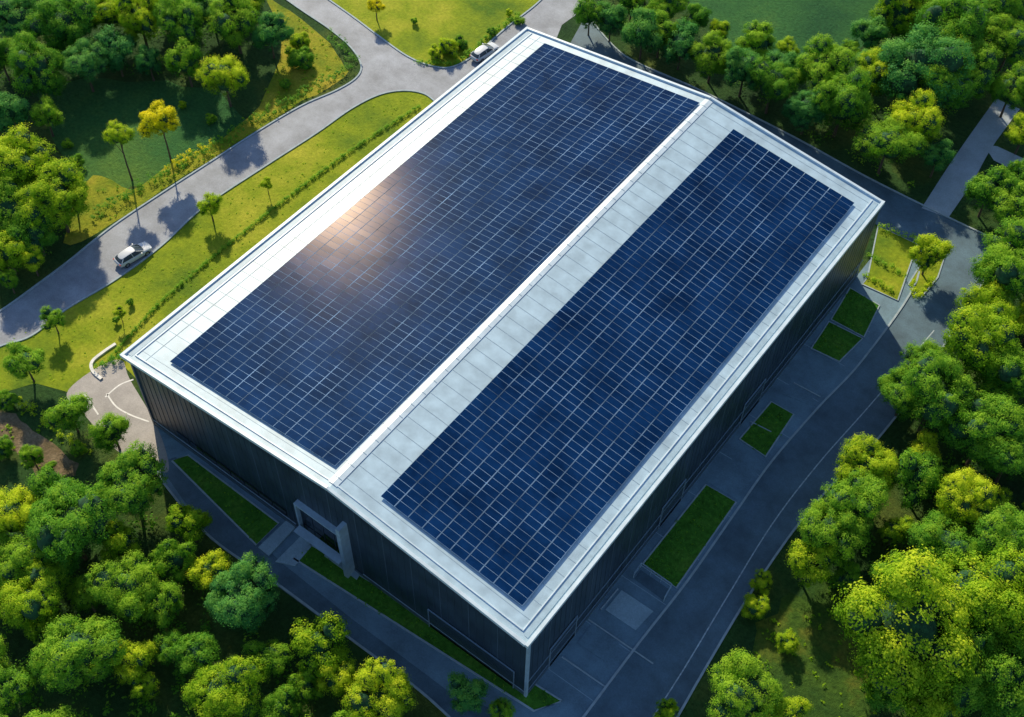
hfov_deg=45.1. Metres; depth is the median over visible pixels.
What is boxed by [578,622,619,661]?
pavement
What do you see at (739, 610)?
kerb
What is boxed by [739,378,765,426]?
loading door
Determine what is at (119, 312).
young tree
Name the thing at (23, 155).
broadleaf tree
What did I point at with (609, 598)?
kerb
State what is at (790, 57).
broadleaf tree
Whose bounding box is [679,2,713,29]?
broadleaf tree
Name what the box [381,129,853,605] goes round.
solar array
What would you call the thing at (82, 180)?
broadleaf tree
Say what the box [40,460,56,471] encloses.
shrub
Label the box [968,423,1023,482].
broadleaf tree
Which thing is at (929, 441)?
broadleaf tree
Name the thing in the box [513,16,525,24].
shrub
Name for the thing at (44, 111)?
broadleaf tree
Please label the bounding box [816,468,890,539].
broadleaf tree
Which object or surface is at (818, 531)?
broadleaf tree
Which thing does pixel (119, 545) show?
broadleaf tree
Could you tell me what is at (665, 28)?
broadleaf tree
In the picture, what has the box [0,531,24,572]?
broadleaf tree
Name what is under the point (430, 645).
kerb
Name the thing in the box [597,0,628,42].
broadleaf tree
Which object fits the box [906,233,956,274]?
young tree
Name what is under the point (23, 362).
young tree
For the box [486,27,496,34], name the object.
shrub
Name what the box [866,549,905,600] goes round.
broadleaf tree
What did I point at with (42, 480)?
broadleaf tree
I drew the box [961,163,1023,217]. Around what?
broadleaf tree
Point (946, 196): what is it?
path
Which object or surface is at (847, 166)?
kerb
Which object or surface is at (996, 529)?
broadleaf tree
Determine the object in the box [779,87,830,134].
broadleaf tree
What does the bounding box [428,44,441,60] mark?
shrub
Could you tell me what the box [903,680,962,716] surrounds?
broadleaf tree
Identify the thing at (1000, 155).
path
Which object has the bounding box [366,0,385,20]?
young tree
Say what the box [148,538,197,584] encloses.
broadleaf tree
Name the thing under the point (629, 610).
pavement
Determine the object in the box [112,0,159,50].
broadleaf tree
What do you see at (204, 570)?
broadleaf tree
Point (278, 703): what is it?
broadleaf tree
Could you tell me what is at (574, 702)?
pavement
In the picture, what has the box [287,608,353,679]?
broadleaf tree
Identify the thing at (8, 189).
broadleaf tree
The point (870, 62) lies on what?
broadleaf tree
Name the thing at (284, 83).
shrub
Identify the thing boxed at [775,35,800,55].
broadleaf tree
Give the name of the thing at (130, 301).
shrub
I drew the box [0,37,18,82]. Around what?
broadleaf tree
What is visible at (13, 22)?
broadleaf tree
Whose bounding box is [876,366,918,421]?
broadleaf tree
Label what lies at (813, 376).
pavement
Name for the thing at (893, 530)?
broadleaf tree
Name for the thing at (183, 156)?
hedge
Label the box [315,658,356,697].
broadleaf tree
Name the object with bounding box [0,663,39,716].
broadleaf tree
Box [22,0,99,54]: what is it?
broadleaf tree
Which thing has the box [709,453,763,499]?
pavement
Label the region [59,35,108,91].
broadleaf tree
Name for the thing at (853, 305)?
lawn
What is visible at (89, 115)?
field
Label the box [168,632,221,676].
broadleaf tree
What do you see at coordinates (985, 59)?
broadleaf tree
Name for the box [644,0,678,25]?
broadleaf tree
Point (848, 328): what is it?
kerb
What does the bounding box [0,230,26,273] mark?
broadleaf tree
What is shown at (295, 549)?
entrance step
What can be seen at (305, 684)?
broadleaf tree
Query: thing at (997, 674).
broadleaf tree
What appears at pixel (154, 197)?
kerb
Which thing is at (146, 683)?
broadleaf tree
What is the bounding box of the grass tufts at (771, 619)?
[1,9,876,716]
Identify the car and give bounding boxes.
[113,241,151,267]
[469,42,498,62]
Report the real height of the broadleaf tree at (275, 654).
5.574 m
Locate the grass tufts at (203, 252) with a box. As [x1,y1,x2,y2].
[4,100,400,383]
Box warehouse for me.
[120,27,884,696]
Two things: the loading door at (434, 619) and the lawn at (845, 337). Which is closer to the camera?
the loading door at (434, 619)
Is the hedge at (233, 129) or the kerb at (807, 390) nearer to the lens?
the kerb at (807, 390)
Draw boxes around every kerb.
[0,0,361,311]
[0,90,434,346]
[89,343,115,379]
[163,481,450,716]
[171,454,278,545]
[294,544,561,711]
[329,0,540,68]
[562,656,604,686]
[582,271,919,716]
[588,619,652,663]
[594,24,990,237]
[601,588,617,609]
[643,484,736,587]
[677,284,981,716]
[739,401,794,456]
[794,382,820,396]
[811,321,862,362]
[830,287,879,337]
[862,226,917,300]
[907,260,943,298]
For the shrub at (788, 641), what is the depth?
117.12 m
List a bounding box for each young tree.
[0,340,45,381]
[18,444,45,470]
[38,306,65,333]
[41,391,93,433]
[84,412,130,455]
[112,305,125,321]
[195,191,223,220]
[260,176,272,194]
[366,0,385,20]
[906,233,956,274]
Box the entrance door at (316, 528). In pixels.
[300,510,339,553]
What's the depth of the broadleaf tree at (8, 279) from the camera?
141.76 m
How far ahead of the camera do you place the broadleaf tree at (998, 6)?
167.02 m
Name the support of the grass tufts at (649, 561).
on the ground at (900, 436)
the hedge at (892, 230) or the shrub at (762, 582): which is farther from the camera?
the hedge at (892, 230)
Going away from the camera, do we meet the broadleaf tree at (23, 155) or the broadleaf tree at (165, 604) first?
the broadleaf tree at (165, 604)
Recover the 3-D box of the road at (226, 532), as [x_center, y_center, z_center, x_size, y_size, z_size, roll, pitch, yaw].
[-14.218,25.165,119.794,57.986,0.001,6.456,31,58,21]
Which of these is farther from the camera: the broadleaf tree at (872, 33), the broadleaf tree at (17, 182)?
the broadleaf tree at (872, 33)
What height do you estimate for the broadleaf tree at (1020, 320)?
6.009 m
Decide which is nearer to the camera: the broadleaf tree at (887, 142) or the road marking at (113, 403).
the road marking at (113, 403)
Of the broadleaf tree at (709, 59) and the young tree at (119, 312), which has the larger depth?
the broadleaf tree at (709, 59)
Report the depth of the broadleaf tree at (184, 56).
161.96 m
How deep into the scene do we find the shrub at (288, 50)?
169.88 m
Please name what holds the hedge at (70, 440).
on the ground at (900, 436)
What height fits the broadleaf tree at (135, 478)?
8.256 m
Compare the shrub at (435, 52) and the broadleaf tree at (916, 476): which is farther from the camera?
the shrub at (435, 52)
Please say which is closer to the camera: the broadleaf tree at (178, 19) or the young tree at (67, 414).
the young tree at (67, 414)
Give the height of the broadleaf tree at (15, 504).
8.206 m
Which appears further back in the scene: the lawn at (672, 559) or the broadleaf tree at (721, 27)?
the broadleaf tree at (721, 27)
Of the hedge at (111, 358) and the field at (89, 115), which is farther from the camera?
the field at (89, 115)
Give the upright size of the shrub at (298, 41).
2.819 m
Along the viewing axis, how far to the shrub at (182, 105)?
163.32 m
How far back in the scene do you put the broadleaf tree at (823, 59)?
160.16 m
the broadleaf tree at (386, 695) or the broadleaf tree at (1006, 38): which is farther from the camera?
the broadleaf tree at (1006, 38)
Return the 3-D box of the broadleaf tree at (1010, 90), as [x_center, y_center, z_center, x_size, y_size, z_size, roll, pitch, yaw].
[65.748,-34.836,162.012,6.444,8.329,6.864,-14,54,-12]
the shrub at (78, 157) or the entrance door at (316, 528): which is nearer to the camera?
the entrance door at (316, 528)
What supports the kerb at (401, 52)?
on the lawn at (471, 21)
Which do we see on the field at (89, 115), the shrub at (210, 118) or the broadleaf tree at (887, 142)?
the shrub at (210, 118)
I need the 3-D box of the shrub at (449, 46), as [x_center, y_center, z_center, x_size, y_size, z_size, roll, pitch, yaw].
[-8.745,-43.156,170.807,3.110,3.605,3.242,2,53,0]
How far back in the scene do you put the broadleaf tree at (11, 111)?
155.88 m
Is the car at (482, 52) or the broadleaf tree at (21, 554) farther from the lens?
the car at (482, 52)
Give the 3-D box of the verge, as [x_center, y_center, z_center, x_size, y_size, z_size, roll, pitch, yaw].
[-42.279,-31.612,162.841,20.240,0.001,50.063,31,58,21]
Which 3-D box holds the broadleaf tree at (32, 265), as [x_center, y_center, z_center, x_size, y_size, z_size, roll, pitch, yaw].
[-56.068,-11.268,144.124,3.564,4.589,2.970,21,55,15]
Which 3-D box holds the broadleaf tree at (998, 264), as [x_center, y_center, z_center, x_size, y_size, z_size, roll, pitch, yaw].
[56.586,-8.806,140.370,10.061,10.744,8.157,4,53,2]
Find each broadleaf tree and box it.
[0,0,38,39]
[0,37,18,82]
[0,92,30,131]
[0,122,55,184]
[0,170,29,202]
[0,173,33,240]
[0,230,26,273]
[0,269,18,293]
[0,483,40,539]
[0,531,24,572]
[0,532,77,588]
[0,557,69,640]
[0,574,18,603]
[0,635,12,676]
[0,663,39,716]
[6,31,68,99]
[6,209,57,258]
[12,157,94,232]
[16,244,45,275]
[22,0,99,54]
[24,704,76,716]
[25,464,86,515]
[25,480,119,578]
[25,611,129,693]
[28,94,64,136]
[51,169,89,213]
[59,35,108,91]
[65,574,101,615]
[82,549,162,626]
[86,0,126,30]
[92,438,168,521]
[93,24,137,76]
[97,518,141,564]
[102,120,135,180]
[107,639,157,683]
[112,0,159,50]
[127,672,161,701]
[133,43,162,80]
[137,99,179,159]
[139,579,184,630]
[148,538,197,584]
[150,0,205,47]
[152,627,185,665]
[163,36,203,86]
[164,503,213,543]
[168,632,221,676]
[181,653,269,716]
[185,547,234,591]
[192,0,215,32]
[194,53,249,106]
[203,551,279,635]
[206,0,262,53]
[241,638,295,676]
[249,0,264,11]
[251,10,293,58]
[259,684,303,716]
[285,668,324,703]
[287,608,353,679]
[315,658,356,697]
[334,706,368,716]
[338,656,417,716]
[446,669,489,715]
[487,695,515,716]
[570,0,603,35]
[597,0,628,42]
[619,0,645,21]
[619,5,663,59]
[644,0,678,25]
[646,9,679,57]
[648,0,689,19]
[660,17,699,69]
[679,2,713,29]
[688,29,732,82]
[706,647,784,716]
[709,18,730,38]
[722,45,764,96]
[734,19,777,61]
[748,55,798,113]
[766,49,799,73]
[768,696,812,716]
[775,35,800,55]
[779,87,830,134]
[785,539,835,588]
[794,32,856,90]
[796,499,869,568]
[808,66,876,137]
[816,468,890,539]
[830,544,983,714]
[832,559,863,595]
[833,432,899,497]
[840,38,860,62]
[849,14,892,49]
[851,114,928,174]
[852,48,876,66]
[856,45,900,106]
[860,677,917,713]
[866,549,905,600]
[867,0,923,42]
[873,20,974,107]
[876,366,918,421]
[876,514,915,545]
[883,88,944,150]
[891,446,946,511]
[897,337,958,370]
[901,349,976,433]
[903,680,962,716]
[904,507,978,567]
[907,428,941,463]
[911,0,963,22]
[911,0,990,52]
[915,53,980,117]
[921,138,956,177]
[922,546,1023,642]
[934,467,1003,536]
[937,388,1023,466]
[940,302,1023,384]
[940,464,970,491]
[947,624,1023,716]
[953,280,1022,323]
[954,34,1005,99]
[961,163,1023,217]
[963,539,1023,651]
[968,242,1023,307]
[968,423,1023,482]
[970,499,1023,562]
[973,628,1023,716]
[976,0,1013,39]
[977,343,1023,406]
[980,215,1023,262]
[983,13,1023,71]
[984,0,1023,24]
[986,61,1023,117]
[989,180,1023,233]
[989,486,1012,510]
[1003,112,1023,154]
[1006,158,1023,184]
[1013,299,1023,343]
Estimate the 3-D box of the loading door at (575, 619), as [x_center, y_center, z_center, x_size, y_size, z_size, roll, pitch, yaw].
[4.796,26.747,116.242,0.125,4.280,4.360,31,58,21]
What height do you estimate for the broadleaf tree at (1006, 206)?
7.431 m
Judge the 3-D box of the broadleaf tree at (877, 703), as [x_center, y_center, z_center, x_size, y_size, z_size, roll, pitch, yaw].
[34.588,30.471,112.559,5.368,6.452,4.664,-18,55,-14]
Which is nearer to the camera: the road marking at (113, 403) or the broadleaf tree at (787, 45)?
the road marking at (113, 403)
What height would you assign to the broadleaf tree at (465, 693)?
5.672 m
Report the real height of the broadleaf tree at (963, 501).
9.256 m
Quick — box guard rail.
[633,562,671,601]
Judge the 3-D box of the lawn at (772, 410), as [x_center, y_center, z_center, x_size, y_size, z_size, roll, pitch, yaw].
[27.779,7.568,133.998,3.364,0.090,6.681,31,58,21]
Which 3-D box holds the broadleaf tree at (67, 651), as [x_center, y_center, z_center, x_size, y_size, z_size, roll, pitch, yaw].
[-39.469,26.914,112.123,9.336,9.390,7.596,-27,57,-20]
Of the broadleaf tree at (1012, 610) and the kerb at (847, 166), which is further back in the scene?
the kerb at (847, 166)
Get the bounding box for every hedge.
[17,396,91,454]
[90,28,360,218]
[91,352,121,368]
[104,104,420,365]
[164,139,211,168]
[415,12,520,65]
[862,272,896,293]
[867,252,906,277]
[877,222,916,241]
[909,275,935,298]
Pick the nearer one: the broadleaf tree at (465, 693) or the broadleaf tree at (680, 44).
the broadleaf tree at (465, 693)
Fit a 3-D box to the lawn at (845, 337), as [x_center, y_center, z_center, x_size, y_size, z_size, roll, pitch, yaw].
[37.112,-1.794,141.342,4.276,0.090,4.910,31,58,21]
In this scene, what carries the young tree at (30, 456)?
on the ground at (900, 436)
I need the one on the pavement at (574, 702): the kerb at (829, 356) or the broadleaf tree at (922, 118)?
the kerb at (829, 356)
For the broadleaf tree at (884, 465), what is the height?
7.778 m
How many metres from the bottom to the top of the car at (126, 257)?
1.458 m
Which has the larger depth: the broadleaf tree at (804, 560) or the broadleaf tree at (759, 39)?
the broadleaf tree at (759, 39)
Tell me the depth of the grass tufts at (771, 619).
129.82 m
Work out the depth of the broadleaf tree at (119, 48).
163.19 m
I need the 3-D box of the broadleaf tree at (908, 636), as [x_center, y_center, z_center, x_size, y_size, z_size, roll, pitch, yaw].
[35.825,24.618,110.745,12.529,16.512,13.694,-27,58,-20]
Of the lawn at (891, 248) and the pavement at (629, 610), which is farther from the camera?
the lawn at (891, 248)
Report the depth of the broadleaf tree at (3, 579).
117.54 m
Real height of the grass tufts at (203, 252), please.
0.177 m
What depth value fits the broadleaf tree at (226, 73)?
158.81 m
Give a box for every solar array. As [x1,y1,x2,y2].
[170,43,699,465]
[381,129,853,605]
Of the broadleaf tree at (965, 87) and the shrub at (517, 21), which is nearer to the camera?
the broadleaf tree at (965, 87)
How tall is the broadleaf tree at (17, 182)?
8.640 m
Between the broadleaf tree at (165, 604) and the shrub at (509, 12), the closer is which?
the broadleaf tree at (165, 604)
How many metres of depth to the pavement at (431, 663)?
119.69 m
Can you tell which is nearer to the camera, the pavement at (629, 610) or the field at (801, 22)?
the pavement at (629, 610)
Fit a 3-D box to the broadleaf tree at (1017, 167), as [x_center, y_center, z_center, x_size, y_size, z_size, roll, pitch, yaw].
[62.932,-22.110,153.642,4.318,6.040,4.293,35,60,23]
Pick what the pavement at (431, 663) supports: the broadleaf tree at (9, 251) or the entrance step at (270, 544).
the entrance step at (270, 544)
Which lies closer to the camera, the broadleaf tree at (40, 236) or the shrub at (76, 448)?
the shrub at (76, 448)
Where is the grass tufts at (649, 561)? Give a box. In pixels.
[181,291,871,705]
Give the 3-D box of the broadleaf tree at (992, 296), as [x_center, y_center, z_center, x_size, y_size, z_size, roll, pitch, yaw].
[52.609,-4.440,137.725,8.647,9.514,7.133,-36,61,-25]
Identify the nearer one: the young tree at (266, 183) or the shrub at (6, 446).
the shrub at (6, 446)
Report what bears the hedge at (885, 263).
on the lawn at (891, 248)
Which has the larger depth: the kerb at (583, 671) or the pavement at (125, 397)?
the pavement at (125, 397)
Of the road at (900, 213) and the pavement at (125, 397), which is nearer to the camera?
the pavement at (125, 397)
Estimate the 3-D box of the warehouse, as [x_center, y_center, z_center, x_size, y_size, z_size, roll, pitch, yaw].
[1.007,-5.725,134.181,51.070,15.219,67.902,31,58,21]
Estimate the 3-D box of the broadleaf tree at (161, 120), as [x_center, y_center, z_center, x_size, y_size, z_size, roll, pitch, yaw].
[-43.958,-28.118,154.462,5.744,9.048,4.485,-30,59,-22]
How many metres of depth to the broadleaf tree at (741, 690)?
109.22 m
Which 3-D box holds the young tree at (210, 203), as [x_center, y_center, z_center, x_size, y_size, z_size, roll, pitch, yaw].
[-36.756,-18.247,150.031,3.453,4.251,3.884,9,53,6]
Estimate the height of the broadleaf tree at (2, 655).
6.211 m
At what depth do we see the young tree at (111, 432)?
127.41 m
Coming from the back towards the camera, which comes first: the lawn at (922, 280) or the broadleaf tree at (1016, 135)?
the broadleaf tree at (1016, 135)
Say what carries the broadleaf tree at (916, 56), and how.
on the ground at (900, 436)
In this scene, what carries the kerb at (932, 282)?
on the road at (639, 686)
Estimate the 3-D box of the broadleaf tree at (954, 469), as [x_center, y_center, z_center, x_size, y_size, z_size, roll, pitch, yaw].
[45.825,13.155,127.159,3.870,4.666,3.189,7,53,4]
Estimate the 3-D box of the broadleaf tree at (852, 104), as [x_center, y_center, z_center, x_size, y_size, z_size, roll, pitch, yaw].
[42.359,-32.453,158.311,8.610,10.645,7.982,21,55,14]
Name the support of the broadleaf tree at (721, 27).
on the ground at (900, 436)
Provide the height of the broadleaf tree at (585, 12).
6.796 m
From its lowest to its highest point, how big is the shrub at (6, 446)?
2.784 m
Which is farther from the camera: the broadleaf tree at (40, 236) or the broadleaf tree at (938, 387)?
the broadleaf tree at (40, 236)
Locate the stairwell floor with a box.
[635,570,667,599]
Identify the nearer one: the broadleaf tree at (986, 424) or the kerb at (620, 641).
the kerb at (620, 641)
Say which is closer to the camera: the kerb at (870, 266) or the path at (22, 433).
the path at (22, 433)
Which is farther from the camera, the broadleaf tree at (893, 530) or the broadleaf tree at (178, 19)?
the broadleaf tree at (178, 19)
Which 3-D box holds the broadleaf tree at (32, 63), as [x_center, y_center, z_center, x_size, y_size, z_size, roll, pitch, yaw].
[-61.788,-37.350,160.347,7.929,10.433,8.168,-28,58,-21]
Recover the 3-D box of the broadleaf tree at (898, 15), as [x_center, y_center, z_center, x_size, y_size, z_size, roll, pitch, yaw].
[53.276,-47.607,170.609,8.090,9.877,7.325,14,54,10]
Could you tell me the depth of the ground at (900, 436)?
131.47 m
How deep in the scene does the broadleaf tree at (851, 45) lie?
167.67 m
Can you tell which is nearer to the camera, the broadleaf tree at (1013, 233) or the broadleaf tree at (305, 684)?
the broadleaf tree at (305, 684)
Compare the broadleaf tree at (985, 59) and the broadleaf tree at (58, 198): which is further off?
the broadleaf tree at (985, 59)
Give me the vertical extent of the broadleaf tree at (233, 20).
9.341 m
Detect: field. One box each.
[36,78,244,188]
[689,0,887,62]
[751,580,875,716]
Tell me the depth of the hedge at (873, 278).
146.58 m
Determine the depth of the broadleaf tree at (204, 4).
168.46 m
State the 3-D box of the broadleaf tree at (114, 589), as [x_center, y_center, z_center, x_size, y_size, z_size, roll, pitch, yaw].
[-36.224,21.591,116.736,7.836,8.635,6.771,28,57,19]
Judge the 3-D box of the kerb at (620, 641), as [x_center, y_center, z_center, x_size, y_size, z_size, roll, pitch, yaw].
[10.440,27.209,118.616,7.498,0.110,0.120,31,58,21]
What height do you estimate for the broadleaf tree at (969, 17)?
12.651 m
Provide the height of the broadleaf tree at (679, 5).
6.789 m
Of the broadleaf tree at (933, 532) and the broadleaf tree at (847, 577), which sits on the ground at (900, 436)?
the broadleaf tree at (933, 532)
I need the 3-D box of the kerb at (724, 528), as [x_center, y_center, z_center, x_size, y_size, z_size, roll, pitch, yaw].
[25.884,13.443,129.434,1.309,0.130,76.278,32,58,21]
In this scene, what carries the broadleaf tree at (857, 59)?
on the ground at (900, 436)
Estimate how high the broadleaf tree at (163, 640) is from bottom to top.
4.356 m
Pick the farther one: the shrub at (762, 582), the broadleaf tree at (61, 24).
the broadleaf tree at (61, 24)
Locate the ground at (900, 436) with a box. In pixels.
[0,0,1023,716]
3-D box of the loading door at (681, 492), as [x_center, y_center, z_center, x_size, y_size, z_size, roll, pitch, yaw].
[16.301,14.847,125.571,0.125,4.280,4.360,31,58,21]
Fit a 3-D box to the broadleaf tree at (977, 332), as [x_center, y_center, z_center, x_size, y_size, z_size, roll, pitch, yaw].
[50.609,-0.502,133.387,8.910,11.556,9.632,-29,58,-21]
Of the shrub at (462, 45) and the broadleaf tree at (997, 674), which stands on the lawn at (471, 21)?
the shrub at (462, 45)
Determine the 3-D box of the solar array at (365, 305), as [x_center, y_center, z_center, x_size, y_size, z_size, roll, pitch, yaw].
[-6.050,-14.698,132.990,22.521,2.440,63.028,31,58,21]
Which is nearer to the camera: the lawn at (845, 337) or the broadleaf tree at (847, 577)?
the broadleaf tree at (847, 577)
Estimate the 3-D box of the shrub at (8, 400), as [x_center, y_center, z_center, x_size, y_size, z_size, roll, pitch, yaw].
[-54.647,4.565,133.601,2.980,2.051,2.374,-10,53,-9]
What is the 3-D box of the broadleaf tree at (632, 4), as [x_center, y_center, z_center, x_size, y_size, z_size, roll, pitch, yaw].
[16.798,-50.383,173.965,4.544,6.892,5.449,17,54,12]
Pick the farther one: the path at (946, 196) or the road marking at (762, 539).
the path at (946, 196)
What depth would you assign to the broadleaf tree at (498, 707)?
111.03 m
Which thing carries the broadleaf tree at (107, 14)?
on the ground at (900, 436)
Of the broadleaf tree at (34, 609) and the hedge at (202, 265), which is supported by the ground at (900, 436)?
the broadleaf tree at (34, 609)
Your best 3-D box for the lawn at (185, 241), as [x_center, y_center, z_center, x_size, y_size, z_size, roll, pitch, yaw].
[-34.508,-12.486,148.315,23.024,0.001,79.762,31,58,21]
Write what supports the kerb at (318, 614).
on the ground at (900, 436)
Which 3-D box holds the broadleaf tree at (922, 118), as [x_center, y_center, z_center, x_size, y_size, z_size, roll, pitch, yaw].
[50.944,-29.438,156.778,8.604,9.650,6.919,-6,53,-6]
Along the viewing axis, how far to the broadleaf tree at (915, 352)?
133.97 m
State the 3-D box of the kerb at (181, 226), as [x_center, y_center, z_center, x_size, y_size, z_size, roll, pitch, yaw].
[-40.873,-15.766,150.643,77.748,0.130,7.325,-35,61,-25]
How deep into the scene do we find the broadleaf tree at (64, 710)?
107.56 m
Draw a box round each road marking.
[105,379,132,396]
[106,393,148,421]
[653,330,934,715]
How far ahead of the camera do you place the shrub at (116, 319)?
141.11 m
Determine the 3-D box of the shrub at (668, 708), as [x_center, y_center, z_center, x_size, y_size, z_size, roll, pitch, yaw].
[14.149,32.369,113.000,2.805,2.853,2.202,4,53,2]
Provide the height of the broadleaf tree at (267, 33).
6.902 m
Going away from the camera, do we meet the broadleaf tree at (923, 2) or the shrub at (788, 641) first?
the shrub at (788, 641)
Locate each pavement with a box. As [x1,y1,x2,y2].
[67,360,168,472]
[157,427,518,708]
[513,259,917,716]
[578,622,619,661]
[606,590,652,629]
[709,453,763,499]
[781,360,834,403]
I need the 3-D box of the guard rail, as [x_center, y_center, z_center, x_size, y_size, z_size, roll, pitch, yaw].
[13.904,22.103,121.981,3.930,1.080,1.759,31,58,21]
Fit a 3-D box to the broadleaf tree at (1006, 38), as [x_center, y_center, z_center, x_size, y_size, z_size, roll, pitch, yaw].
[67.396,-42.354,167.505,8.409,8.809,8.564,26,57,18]
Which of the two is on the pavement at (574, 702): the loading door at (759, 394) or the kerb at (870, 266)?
the kerb at (870, 266)
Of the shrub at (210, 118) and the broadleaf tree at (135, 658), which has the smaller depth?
the broadleaf tree at (135, 658)
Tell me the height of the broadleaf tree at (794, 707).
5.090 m
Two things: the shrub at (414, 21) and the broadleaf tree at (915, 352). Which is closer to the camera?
the broadleaf tree at (915, 352)
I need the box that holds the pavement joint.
[549,669,592,700]
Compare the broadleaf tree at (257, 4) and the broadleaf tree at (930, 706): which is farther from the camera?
the broadleaf tree at (257, 4)
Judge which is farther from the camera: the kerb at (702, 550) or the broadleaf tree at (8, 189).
the broadleaf tree at (8, 189)
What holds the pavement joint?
on the pavement at (574, 702)
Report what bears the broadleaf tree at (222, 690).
on the ground at (900, 436)
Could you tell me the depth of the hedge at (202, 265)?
150.79 m
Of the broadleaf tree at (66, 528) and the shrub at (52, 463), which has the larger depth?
the shrub at (52, 463)
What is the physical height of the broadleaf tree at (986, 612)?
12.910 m
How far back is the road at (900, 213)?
155.99 m
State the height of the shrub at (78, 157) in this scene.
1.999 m
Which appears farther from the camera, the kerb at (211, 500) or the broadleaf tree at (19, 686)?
the kerb at (211, 500)
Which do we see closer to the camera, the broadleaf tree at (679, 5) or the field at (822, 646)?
the field at (822, 646)
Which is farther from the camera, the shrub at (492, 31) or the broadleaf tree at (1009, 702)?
the shrub at (492, 31)
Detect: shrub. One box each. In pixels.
[0,389,20,412]
[0,434,14,460]
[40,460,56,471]
[61,137,73,148]
[70,153,85,168]
[70,440,87,457]
[112,316,119,323]
[126,297,133,305]
[178,100,186,108]
[205,113,216,124]
[279,78,291,88]
[284,46,294,56]
[285,46,314,69]
[289,31,310,49]
[411,17,417,24]
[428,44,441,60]
[438,36,459,57]
[453,33,467,49]
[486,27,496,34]
[506,8,512,15]
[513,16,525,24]
[653,697,678,716]
[740,592,770,620]
[748,568,773,594]
[774,628,801,654]
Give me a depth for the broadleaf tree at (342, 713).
108.26 m
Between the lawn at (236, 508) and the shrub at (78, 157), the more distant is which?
the shrub at (78, 157)
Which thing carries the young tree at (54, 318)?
on the lawn at (185, 241)
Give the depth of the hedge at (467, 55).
171.75 m
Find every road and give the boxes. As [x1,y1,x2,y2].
[0,0,577,344]
[164,457,491,716]
[571,23,989,240]
[585,239,1009,716]
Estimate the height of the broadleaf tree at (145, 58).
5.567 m
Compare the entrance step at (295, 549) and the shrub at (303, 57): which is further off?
the shrub at (303, 57)
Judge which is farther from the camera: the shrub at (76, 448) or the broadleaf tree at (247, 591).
the shrub at (76, 448)
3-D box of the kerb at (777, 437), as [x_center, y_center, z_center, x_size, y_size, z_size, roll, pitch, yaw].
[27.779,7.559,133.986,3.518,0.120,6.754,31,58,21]
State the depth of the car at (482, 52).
170.32 m
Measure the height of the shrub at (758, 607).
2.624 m
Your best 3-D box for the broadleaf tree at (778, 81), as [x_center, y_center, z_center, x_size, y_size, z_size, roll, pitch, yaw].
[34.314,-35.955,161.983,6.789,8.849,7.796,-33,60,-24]
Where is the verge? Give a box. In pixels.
[63,0,347,244]
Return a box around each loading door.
[427,609,514,687]
[548,615,577,668]
[658,479,686,529]
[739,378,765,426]
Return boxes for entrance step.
[258,521,294,555]
[275,537,311,565]
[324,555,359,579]
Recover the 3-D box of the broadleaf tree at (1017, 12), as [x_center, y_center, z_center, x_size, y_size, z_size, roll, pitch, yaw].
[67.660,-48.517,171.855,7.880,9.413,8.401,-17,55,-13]
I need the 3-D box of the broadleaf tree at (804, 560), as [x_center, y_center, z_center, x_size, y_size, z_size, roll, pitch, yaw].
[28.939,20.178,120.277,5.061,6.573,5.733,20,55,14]
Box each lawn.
[0,91,433,391]
[173,456,277,543]
[300,546,559,709]
[332,0,538,66]
[644,485,734,586]
[741,402,792,454]
[813,322,861,360]
[832,288,878,335]
[863,227,915,298]
[910,260,941,295]
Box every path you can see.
[0,410,78,477]
[922,99,1019,215]
[989,146,1023,167]
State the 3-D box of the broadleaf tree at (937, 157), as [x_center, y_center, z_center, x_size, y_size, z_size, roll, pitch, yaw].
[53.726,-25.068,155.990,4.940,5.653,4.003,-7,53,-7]

